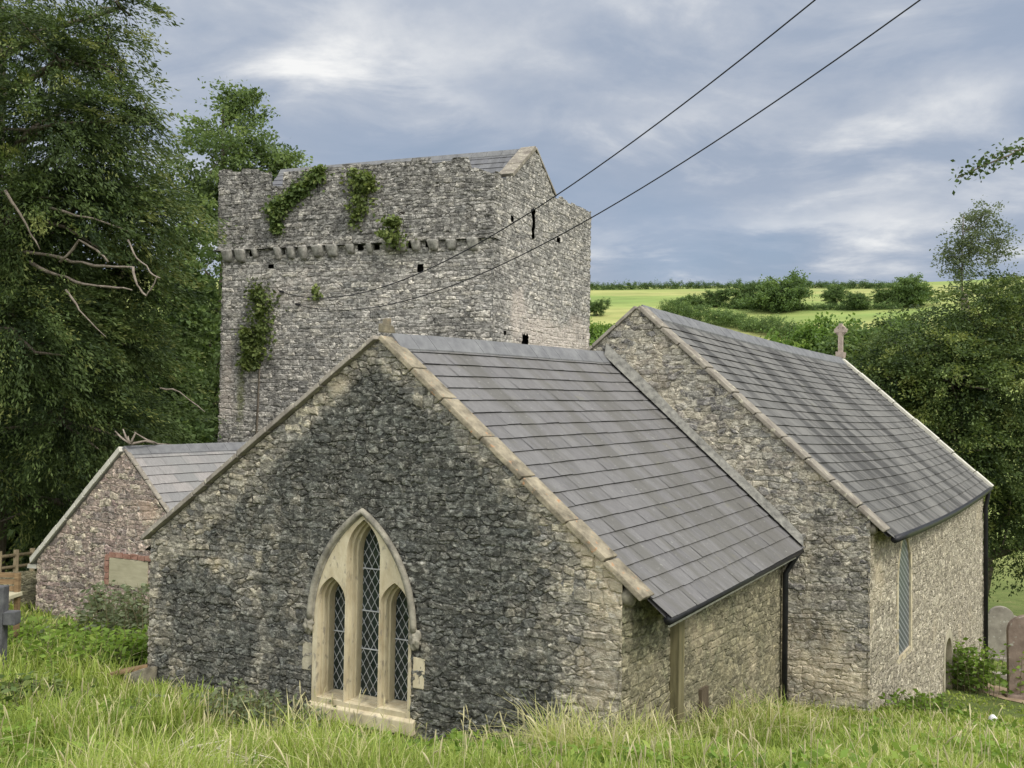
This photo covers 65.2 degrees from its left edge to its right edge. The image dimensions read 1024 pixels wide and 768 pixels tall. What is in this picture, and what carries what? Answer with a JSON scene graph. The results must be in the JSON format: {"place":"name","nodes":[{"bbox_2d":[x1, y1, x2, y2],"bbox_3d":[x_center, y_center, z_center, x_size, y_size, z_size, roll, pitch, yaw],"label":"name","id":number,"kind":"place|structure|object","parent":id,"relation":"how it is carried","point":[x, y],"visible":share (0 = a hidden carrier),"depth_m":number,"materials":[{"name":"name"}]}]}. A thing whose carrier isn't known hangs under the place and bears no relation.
{"place":"outdoors","nodes":[
{"label":"outdoors","id":0,"kind":"place"},
{"bbox_2d":[0,612,146,701],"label":"tall grass","id":1,"kind":"structure","parent":0,"point":[86,669],"depth_m":11.10,"materials":[{"name":"green plant"}]},
{"bbox_2d":[0,670,462,767],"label":"tall grass","id":2,"kind":"structure","parent":0,"point":[165,749],"depth_m":6.24,"materials":[{"name":"green plant"}]},
{"bbox_2d":[0,277,1023,760],"bbox_3d":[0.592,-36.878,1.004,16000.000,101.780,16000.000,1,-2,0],"label":"ground","id":3,"kind":"structure","parent":0,"point":[623,303],"depth_m":278.33,"materials":[{"name":"green plant"}]},
{"bbox_2d":[0,585,20,669],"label":"grave cross","id":4,"kind":"object","parent":3,"relation":"on","point":[10,617],"visible":0.92,"depth_m":11.36,"materials":[{"name":"stone"}]},
{"bbox_2d":[0,572,22,646],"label":"wooden fence","id":5,"kind":"object","parent":3,"relation":"on","point":[15,592],"visible":0.52,"depth_m":13.26,"materials":[{"name":"brown wood"}]},
{"bbox_2d":[0,548,34,571],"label":"fence","id":6,"kind":"object","parent":3,"relation":"on","point":[16,565],"visible":0.36,"depth_m":18.82,"materials":[{"name":"brown wood"}]},
{"bbox_2d":[0,570,36,607],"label":"wall","id":7,"kind":"structure","parent":3,"relation":"on","point":[28,584],"depth_m":17.89,"materials":[{"name":"grey stone"}]},
{"bbox_2d":[0,245,91,452],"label":"background tree","id":8,"kind":"object","parent":3,"relation":"on","point":[29,338],"depth_m":33.56,"materials":[{"name":"green plant"}]},
{"bbox_2d":[2,436,90,571],"bbox_3d":[-17.613,4.487,26.998,8.325,6.773,5.262,1,-2,0],"label":"dark shrub","id":9,"kind":"object","parent":3,"relation":"on","point":[9,543],"visible":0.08,"depth_m":26.00,"materials":[{"name":"green plant"}]},
{"bbox_2d":[0,671,96,711],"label":"weed clump","id":10,"kind":"object","parent":3,"relation":"on","point":[5,690],"visible":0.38,"depth_m":8.94,"materials":[{"name":"green plant"}]},
{"bbox_2d":[7,611,110,644],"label":"weed clump","id":11,"kind":"object","parent":3,"relation":"on","point":[32,618],"visible":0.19,"depth_m":13.97,"materials":[{"name":"green plant"}]},
{"bbox_2d":[7,619,147,674],"bbox_3d":[-7.088,4.280,13.006,4.125,1.128,4.717,2,-2,-27],"label":"weed clump","id":12,"kind":"object","parent":3,"relation":"on","point":[31,646],"visible":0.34,"depth_m":12.63,"materials":[{"name":"green plant"}]},
{"bbox_2d":[7,246,147,408],"bbox_3d":[-21.142,2.274,36.655,12.131,18.319,10.868,0,-2,37],"label":"background tree","id":13,"kind":"object","parent":3,"relation":"on","point":[72,316],"visible":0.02,"depth_m":35.48,"materials":[{"name":"green plant"}]},
{"bbox_2d":[39,580,149,637],"bbox_3d":[-6.851,4.226,14.551,2.783,1.423,1.807,1,-2,-13],"label":"weed clump","id":14,"kind":"object","parent":3,"relation":"on","point":[139,618],"visible":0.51,"depth_m":14.25,"materials":[{"name":"green plant"}]},
{"bbox_2d":[41,624,148,674],"bbox_3d":[-5.888,4.068,12.198,2.109,0.910,2.108,1,-2,0],"label":"weed clump","id":15,"kind":"object","parent":3,"relation":"on","point":[123,647],"visible":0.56,"depth_m":11.85,"materials":[{"name":"green plant"}]},
{"bbox_2d":[0,408,189,571],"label":"dark shrub","id":16,"kind":"object","parent":3,"relation":"on","point":[59,453],"depth_m":29.77,"materials":[{"name":"green plant"}]},
{"bbox_2d":[0,0,243,571],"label":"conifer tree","id":17,"kind":"object","parent":3,"relation":"on","point":[36,203],"visible":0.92,"depth_m":18.32,"materials":[{"name":"green plant"}]},
{"bbox_2d":[124,666,156,687],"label":"stone block","id":18,"kind":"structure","parent":3,"relation":"on","point":[147,673],"depth_m":10.26,"materials":[{"name":"grey stone"}]},
{"bbox_2d":[107,664,147,676],"bbox_3d":[-5.074,3.791,10.590,0.622,0.224,0.268,0,-2,28],"label":"plank","id":19,"kind":"object","parent":18,"relation":"on","point":[129,669],"visible":0.63,"depth_m":10.48,"materials":[{"name":"brown wood"}]},
{"bbox_2d":[94,252,221,442],"bbox_3d":[-17.355,2.512,38.196,12.577,17.737,10.066,1,-2,0],"label":"background tree","id":20,"kind":"object","parent":3,"relation":"on","point":[215,310],"visible":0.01,"depth_m":37.27,"materials":[{"name":"green plant"}]},
{"bbox_2d":[113,396,217,448],"bbox_3d":[-14.046,4.551,31.644,8.262,8.804,6.961,1,-2,0],"label":"dark shrub","id":21,"kind":"object","parent":3,"relation":"on","point":[214,439],"visible":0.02,"depth_m":31.88,"materials":[{"name":"green plant"}]},
{"bbox_2d":[133,212,221,443],"bbox_3d":[-11.055,0.532,26.250,3.153,12.383,2.814,2,-2,-31],"label":"sapling","id":22,"kind":"object","parent":3,"relation":"on","point":[196,429],"visible":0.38,"depth_m":26.11,"materials":[{"name":"green plant"}]},
{"bbox_2d":[136,76,312,443],"bbox_3d":[-13.384,-2.152,37.360,7.643,24.929,11.489,1,-2,0],"label":"ash tree","id":23,"kind":"object","parent":3,"relation":"on","point":[274,161],"visible":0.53,"depth_m":37.04,"materials":[{"name":"green plant"}]},
{"bbox_2d":[130,677,336,732],"bbox_3d":[-3.027,3.623,8.975,2.230,0.749,1.721,1,-2,0],"label":"weed clump","id":24,"kind":"object","parent":3,"relation":"on","point":[234,701],"visible":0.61,"depth_m":8.77,"materials":[{"name":"green plant"}]},
{"bbox_2d":[170,736,312,767],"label":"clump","id":25,"kind":"object","parent":3,"relation":"on","point":[240,761],"visible":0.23,"depth_m":6.02,"materials":[{"name":"green plant"}]},
{"bbox_2d":[27,146,993,743],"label":"church","id":26,"kind":"structure","parent":3,"relation":"on","point":[479,496],"depth_m":11.12,"materials":[{"name":"stone"}]},
{"bbox_2d":[115,429,168,444],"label":"dead branch","id":27,"kind":"object","parent":26,"relation":"on","point":[128,441],"visible":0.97,"depth_m":16.58,"materials":[{"name":"brown wood"}]},
{"bbox_2d":[231,277,289,433],"bbox_3d":[-8.036,-0.670,25.284,2.116,5.521,0.481,0,-2,16],"label":"ivy","id":28,"kind":"object","parent":26,"relation":"attached to","point":[249,342],"visible":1,"depth_m":25.33,"materials":[{"name":"green plant"}]},
{"bbox_2d":[259,164,334,235],"bbox_3d":[-6.776,-5.722,24.927,2.697,2.253,0.499,0,-2,17],"label":"ivy","id":29,"kind":"object","parent":26,"relation":"attached to","point":[278,206],"visible":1,"depth_m":24.98,"materials":[{"name":"green plant"}]},
{"bbox_2d":[307,283,323,300],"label":"ivy","id":30,"kind":"object","parent":26,"relation":"attached to","point":[314,291],"visible":1,"depth_m":24.77,"materials":[{"name":"green plant"}]},
{"bbox_2d":[339,167,382,230],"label":"ivy","id":31,"kind":"object","parent":26,"relation":"attached to","point":[365,182],"visible":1,"depth_m":24.27,"materials":[{"name":"green plant"}]},
{"bbox_2d":[302,508,424,736],"bbox_3d":[-1.710,2.685,9.352,1.671,2.486,0.393,0,-2,22],"label":"lancet window","id":32,"kind":"structure","parent":26,"relation":"in","point":[365,634],"depth_m":9.41,"materials":[{"name":"stone"}]},
{"bbox_2d":[374,214,410,250],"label":"ivy","id":33,"kind":"object","parent":26,"relation":"attached to","point":[393,221],"visible":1,"depth_m":23.66,"materials":[{"name":"green plant"}]},
{"bbox_2d":[279,0,815,297],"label":"overhead wire","id":34,"kind":"object","parent":26,"relation":"attached to","point":[282,291],"visible":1,"depth_m":10.37,"materials":[{"name":"black metal"}]},
{"bbox_2d":[295,0,920,310],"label":"overhead wire","id":35,"kind":"object","parent":26,"relation":"attached to","point":[297,304],"visible":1,"depth_m":10.41,"materials":[{"name":"black metal"}]},
{"bbox_2d":[896,538,912,665],"bbox_3d":[6.547,3.498,13.456,0.120,2.190,1.160,0,-2,38],"label":"lancet window","id":36,"kind":"structure","parent":26,"relation":"in","point":[904,588],"depth_m":13.52,"materials":[{"name":"stone"}]},
{"bbox_2d":[943,629,952,692],"bbox_3d":[8.995,6.050,16.634,0.150,1.900,1.040,0,-2,38],"label":"doorway","id":37,"kind":"structure","parent":26,"relation":"in","point":[948,649],"depth_m":16.88,"materials":[{"name":"stone"}]},
{"bbox_2d":[0,648,1023,767],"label":"grass","id":38,"kind":"structure","parent":3,"relation":"on","point":[776,746],"depth_m":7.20,"materials":[{"name":"green plant"}]},
{"bbox_2d":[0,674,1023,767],"bbox_3d":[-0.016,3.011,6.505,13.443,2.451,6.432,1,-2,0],"label":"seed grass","id":39,"kind":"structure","parent":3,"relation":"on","point":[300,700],"depth_m":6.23,"materials":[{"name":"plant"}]},
{"bbox_2d":[589,329,605,345],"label":"valley tree","id":40,"kind":"object","parent":3,"relation":"on","point":[592,340],"depth_m":59.90,"materials":[{"name":"green plant"}]},
{"bbox_2d":[590,296,611,315],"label":"field tree","id":41,"kind":"object","parent":3,"relation":"on","point":[599,307],"visible":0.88,"depth_m":295.90,"materials":[{"name":"green plant"}]},
{"bbox_2d":[589,316,614,345],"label":"valley tree","id":42,"kind":"object","parent":3,"relation":"on","point":[594,326],"visible":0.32,"depth_m":73.80,"materials":[{"name":"green plant"}]},
{"bbox_2d":[670,293,705,305],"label":"field tree","id":43,"kind":"object","parent":3,"relation":"on","point":[695,300],"visible":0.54,"depth_m":317.37,"materials":[{"name":"green plant"}]},
{"bbox_2d":[700,288,729,305],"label":"field tree","id":44,"kind":"object","parent":3,"relation":"on","point":[719,294],"visible":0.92,"depth_m":313.72,"materials":[{"name":"green plant"}]},
{"bbox_2d":[655,298,803,338],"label":"hedge","id":45,"kind":"object","parent":3,"relation":"on","point":[725,318],"visible":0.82,"depth_m":259.96,"materials":[{"name":"green plant"}]},
{"bbox_2d":[726,279,761,308],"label":"field tree","id":46,"kind":"object","parent":3,"relation":"on","point":[750,289],"visible":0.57,"depth_m":307.39,"materials":[{"name":"green plant"}]},
{"bbox_2d":[590,277,898,289],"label":"hedge","id":47,"kind":"object","parent":3,"relation":"on","point":[693,285],"visible":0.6,"depth_m":434.63,"materials":[{"name":"green plant"}]},
{"bbox_2d":[735,267,817,312],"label":"field tree","id":48,"kind":"object","parent":3,"relation":"on","point":[789,293],"visible":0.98,"depth_m":288.85,"materials":[{"name":"green plant"}]},
{"bbox_2d":[760,326,800,345],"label":"valley tree","id":49,"kind":"object","parent":3,"relation":"on","point":[774,338],"depth_m":57.37,"materials":[{"name":"green plant"}]},
{"bbox_2d":[699,297,903,310],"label":"hedge","id":50,"kind":"object","parent":3,"relation":"on","point":[840,306],"visible":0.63,"depth_m":290.74,"materials":[{"name":"green plant"}]},
{"bbox_2d":[777,311,862,352],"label":"valley tree","id":51,"kind":"object","parent":3,"relation":"on","point":[805,332],"visible":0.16,"depth_m":55.60,"materials":[{"name":"green plant"}]},
{"bbox_2d":[818,283,850,304],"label":"field tree","id":52,"kind":"object","parent":3,"relation":"on","point":[835,293],"visible":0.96,"depth_m":297.48,"materials":[{"name":"green plant"}]},
{"bbox_2d":[809,314,898,367],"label":"valley tree","id":53,"kind":"object","parent":3,"relation":"on","point":[856,331],"visible":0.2,"depth_m":51.40,"materials":[{"name":"green plant"}]},
{"bbox_2d":[843,291,873,309],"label":"field tree","id":54,"kind":"object","parent":3,"relation":"on","point":[856,299],"visible":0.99,"depth_m":284.45,"materials":[{"name":"green plant"}]},
{"bbox_2d":[868,286,895,303],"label":"field tree","id":55,"kind":"object","parent":3,"relation":"on","point":[879,294],"visible":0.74,"depth_m":291.69,"materials":[{"name":"green plant"}]},
{"bbox_2d":[871,302,932,400],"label":"valley tree","id":56,"kind":"object","parent":3,"relation":"on","point":[898,321],"visible":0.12,"depth_m":59.42,"materials":[{"name":"green plant"}]},
{"bbox_2d":[877,272,941,306],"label":"field tree","id":57,"kind":"object","parent":3,"relation":"on","point":[910,290],"visible":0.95,"depth_m":282.24,"materials":[{"name":"green plant"}]},
{"bbox_2d":[878,688,972,716],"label":"weed clump","id":58,"kind":"object","parent":3,"relation":"on","point":[923,702],"visible":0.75,"depth_m":11.92,"materials":[{"name":"green plant"}]},
{"bbox_2d":[829,263,1023,606],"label":"yew tree","id":59,"kind":"object","parent":3,"relation":"on","point":[900,371],"visible":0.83,"depth_m":28.53,"materials":[{"name":"green plant"}]},
{"bbox_2d":[929,195,1023,416],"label":"slender tree","id":60,"kind":"object","parent":3,"relation":"on","point":[972,248],"visible":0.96,"depth_m":66.15,"materials":[{"name":"green plant"}]},
{"bbox_2d":[948,137,1023,359],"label":"overhanging tree","id":61,"kind":"object","parent":3,"relation":"on","point":[987,162],"visible":1,"depth_m":8.83,"materials":[{"name":"green plant"}]},
{"bbox_2d":[988,714,997,719],"bbox_3d":[7.495,5.230,12.468,0.138,0.150,0.136,1,-2,0],"label":"stone","id":62,"kind":"object","parent":3,"relation":"on","point":[991,716],"visible":0.45,"depth_m":12.44,"materials":[{"name":"white stone"}]},
{"bbox_2d":[963,683,1023,702],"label":"earth patch","id":63,"kind":"object","parent":3,"relation":"on","point":[997,692],"visible":0.31,"depth_m":16.69,"materials":[{"name":"beige soil"}]},
{"bbox_2d":[946,637,1023,697],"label":"weed clump","id":64,"kind":"object","parent":63,"relation":"on","point":[979,677],"visible":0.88,"depth_m":16.64,"materials":[{"name":"green plant"}]},
{"bbox_2d":[992,671,1006,679],"bbox_3d":[12.475,7.445,20.299,0.500,0.231,0.380,1,-2,11],"label":"stone","id":65,"kind":"object","parent":3,"relation":"on","point":[1004,677],"visible":0.23,"depth_m":20.17,"materials":[{"name":"grey stone"}]},
{"bbox_2d":[983,606,1016,661],"bbox_3d":[14.545,7.572,23.814,1.080,1.904,0.337,1,-2,14],"label":"gravestone","id":66,"kind":"object","parent":3,"relation":"on","point":[1000,618],"visible":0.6,"depth_m":23.77,"materials":[{"name":"grey stone"}]},
{"bbox_2d":[1002,615,1023,699],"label":"gravestone","id":67,"kind":"object","parent":3,"relation":"on","point":[1015,634],"visible":0.8,"depth_m":16.40,"materials":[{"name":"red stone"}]},
{"bbox_2d":[2,0,1023,285],"label":"sky","id":68,"kind":"structure","parent":0,"point":[844,177],"materials":[{"name":"grey"}]},
{"bbox_2d":[432,682,911,762],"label":"dry grass","id":69,"kind":"structure","parent":0,"point":[757,722],"depth_m":8.26,"materials":[{"name":"plant"}]}
]}

